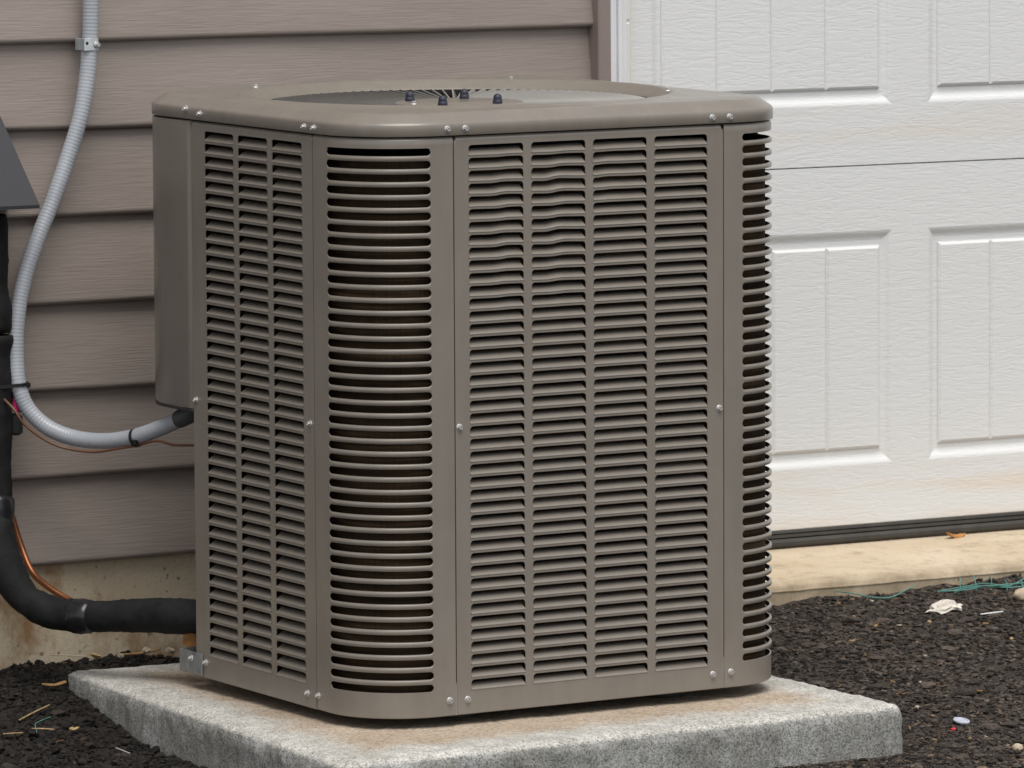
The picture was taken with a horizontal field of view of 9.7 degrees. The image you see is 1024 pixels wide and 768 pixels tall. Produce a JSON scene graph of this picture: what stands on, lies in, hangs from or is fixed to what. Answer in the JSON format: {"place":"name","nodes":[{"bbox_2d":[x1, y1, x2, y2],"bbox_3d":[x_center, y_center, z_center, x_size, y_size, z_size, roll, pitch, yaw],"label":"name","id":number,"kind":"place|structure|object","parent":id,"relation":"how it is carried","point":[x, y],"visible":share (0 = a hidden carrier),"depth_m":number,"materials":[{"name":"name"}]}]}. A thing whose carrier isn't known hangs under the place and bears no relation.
{"place":"outdoors","nodes":[
{"label":"outdoors","id":0,"kind":"place"},
{"bbox_2d":[0,574,1023,767],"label":"ground","id":1,"kind":"structure","parent":0,"point":[1002,687],"depth_m":9.64,"materials":[{"name":"black soil"}]},
{"bbox_2d":[19,704,49,720],"bbox_3d":[-0.745,0.512,9.362,0.004,0.014,0.086,3,6,29],"label":"straw","id":2,"kind":"object","parent":1,"relation":"on","point":[34,712],"visible":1,"depth_m":9.36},
{"bbox_2d":[89,652,101,658],"bbox_3d":[-0.668,0.435,9.653,0.024,0.007,0.012,7,-32,35],"label":"wood chip","id":3,"kind":"object","parent":1,"relation":"on","point":[96,656],"visible":1,"depth_m":9.65,"materials":[{"name":"wood"}]},
{"bbox_2d":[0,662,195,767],"bbox_3d":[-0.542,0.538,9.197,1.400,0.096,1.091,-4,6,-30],"label":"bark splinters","id":4,"kind":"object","parent":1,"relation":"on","point":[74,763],"visible":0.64,"depth_m":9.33,"materials":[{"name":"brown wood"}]},
{"bbox_2d":[0,650,207,767],"bbox_3d":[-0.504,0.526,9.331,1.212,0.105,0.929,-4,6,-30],"label":"mulch","id":5,"kind":"object","parent":1,"relation":"on","point":[48,738],"visible":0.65,"depth_m":9.32,"materials":[{"name":"black wood"}]},
{"bbox_2d":[42,680,66,685],"bbox_3d":[-0.724,0.474,9.509,0.045,0.008,0.010,-5,-11,22],"label":"wood chip","id":6,"kind":"object","parent":5,"relation":"on","point":[58,683],"visible":1,"depth_m":9.50,"materials":[{"name":"beige wood"}]},
{"bbox_2d":[49,654,87,656],"bbox_3d":[-0.713,0.437,9.672,0.063,0.004,0.005,0,6,6],"label":"twig","id":7,"kind":"object","parent":5,"relation":"on","point":[67,655],"visible":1,"depth_m":9.67,"materials":[{"name":"beige wood"}]},
{"bbox_2d":[115,648,160,654],"bbox_3d":[-0.606,0.436,9.746,0.093,0.006,0.004,-6,8,-42],"label":"wood sliver","id":8,"kind":"object","parent":5,"relation":"on","point":[139,653],"visible":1,"depth_m":9.74,"materials":[{"name":"brown wood"}]},
{"bbox_2d":[142,647,150,653],"bbox_3d":[-0.591,0.430,9.718,0.011,0.008,0.022,36,18,26],"label":"pebble","id":9,"kind":"object","parent":5,"relation":"on","point":[146,650],"visible":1,"depth_m":9.71,"materials":[{"name":"grey stone"}]},
{"bbox_2d":[165,647,174,653],"bbox_3d":[-0.555,0.432,9.762,0.014,0.007,0.016,36,16,27],"label":"wood chip","id":10,"kind":"object","parent":5,"relation":"on","point":[170,650],"visible":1,"depth_m":9.76,"materials":[{"name":"beige wood"}]},
{"bbox_2d":[68,663,902,767],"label":"concrete pad","id":11,"kind":"object","parent":1,"relation":"on","point":[199,721],"visible":0.56,"depth_m":9.02,"materials":[{"name":"grey concrete"}]},
{"bbox_2d":[182,633,195,646],"bbox_3d":[-0.495,0.404,9.397,0.050,0.080,0.015,2,11,-4],"label":"dry leaf","id":12,"kind":"object","parent":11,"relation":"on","point":[189,639],"visible":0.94,"depth_m":9.39,"materials":[{"name":"brown plant"}]},
{"bbox_2d":[152,76,772,718],"bbox_3d":[-0.080,0.006,9.339,0.776,0.928,0.774,-4,7,-30],"label":"air conditioner","id":13,"kind":"object","parent":11,"relation":"on","point":[466,382],"visible":1,"depth_m":9.03,"materials":[{"name":"grey metal"}]},
{"bbox_2d":[0,0,1023,669],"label":"house","id":14,"kind":"structure","parent":1,"relation":"on","point":[896,258],"depth_m":10.34,"materials":[{"name":"plastic"}]},
{"bbox_2d":[0,116,39,209],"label":"pipe hood","id":15,"kind":"object","parent":14,"relation":"attached to","point":[16,191],"visible":1,"depth_m":9.50,"materials":[{"name":"metal"}]},
{"bbox_2d":[0,213,195,633],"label":"refrigerant pipe","id":16,"kind":"object","parent":14,"relation":"attached to","point":[21,593],"visible":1,"depth_m":9.51,"materials":[{"name":"black plastic"}]},
{"bbox_2d":[8,0,193,448],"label":"flexible conduit","id":17,"kind":"object","parent":14,"relation":"attached to","point":[87,44],"visible":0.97,"depth_m":9.55,"materials":[{"name":"plastic"}]},
{"bbox_2d":[4,398,193,452],"bbox_3d":[-0.640,0.060,9.469,0.429,0.106,0.046,3,6,28],"label":"control wire","id":18,"kind":"object","parent":17,"relation":"hanging from","point":[79,450],"visible":0.98,"depth_m":9.51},
{"bbox_2d":[627,0,1023,548],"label":"garage door","id":19,"kind":"structure","parent":14,"relation":"in","point":[896,132],"depth_m":10.50,"materials":[{"name":"metal"}]},
{"bbox_2d":[835,585,915,598],"bbox_3d":[0.637,0.352,10.173,0.151,0.007,0.101,-4,6,-30],"label":"plastic strand","id":20,"kind":"object","parent":1,"relation":"on","point":[876,597],"visible":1,"depth_m":10.13},
{"bbox_2d":[765,511,1023,605],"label":"garage floor","id":21,"kind":"structure","parent":1,"relation":"on","point":[885,567],"depth_m":10.34,"materials":[{"name":"concrete"}]},
{"bbox_2d":[946,532,965,537],"bbox_3d":[0.779,0.265,10.582,0.049,0.011,0.014,4,12,-45],"label":"dry leaf","id":22,"kind":"object","parent":21,"relation":"on","point":[960,535],"visible":1,"depth_m":10.58,"materials":[{"name":"orange plant"}]},
{"bbox_2d":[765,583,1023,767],"bbox_3d":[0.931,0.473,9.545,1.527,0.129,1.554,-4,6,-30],"label":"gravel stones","id":23,"kind":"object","parent":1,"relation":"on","point":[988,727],"visible":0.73,"depth_m":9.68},
{"bbox_2d":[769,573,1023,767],"bbox_3d":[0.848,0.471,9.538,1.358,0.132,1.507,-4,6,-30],"label":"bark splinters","id":24,"kind":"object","parent":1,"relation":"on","point":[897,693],"visible":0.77,"depth_m":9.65,"materials":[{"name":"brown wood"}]},
{"bbox_2d":[926,599,962,613],"bbox_3d":[0.724,0.371,10.079,0.087,0.021,0.046,-5,7,-41],"label":"paper scrap","id":25,"kind":"object","parent":1,"relation":"on","point":[944,606],"visible":1,"depth_m":10.06,"materials":[{"name":"white paper"}]},
{"bbox_2d":[953,717,969,723],"bbox_3d":[0.700,0.524,9.363,0.027,0.003,0.027,0,17,-30],"label":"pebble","id":26,"kind":"object","parent":1,"relation":"on","point":[960,720],"visible":1,"depth_m":9.36,"materials":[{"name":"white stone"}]},
{"bbox_2d":[937,575,1023,592],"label":"plastic netting","id":27,"kind":"object","parent":1,"relation":"on","point":[1006,585],"visible":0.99,"depth_m":10.22,"materials":[{"name":"green plastic"}]},
{"bbox_2d":[980,611,1002,614],"bbox_3d":[0.802,0.383,10.043,0.043,0.004,0.006,-4,6,-30],"label":"plastic strip","id":28,"kind":"object","parent":1,"relation":"on","point":[991,612],"visible":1,"depth_m":10.04,"materials":[{"name":"white plastic"}]},
{"bbox_2d":[1012,743,1022,750],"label":"pebble","id":29,"kind":"object","parent":1,"relation":"on","point":[1017,746],"visible":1,"depth_m":9.12,"materials":[{"name":"beige stone"}]},
{"bbox_2d":[1012,587,1023,600],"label":"tan stone","id":30,"kind":"object","parent":1,"relation":"on","point":[1018,595],"visible":1,"depth_m":10.15,"materials":[{"name":"beige stone"}]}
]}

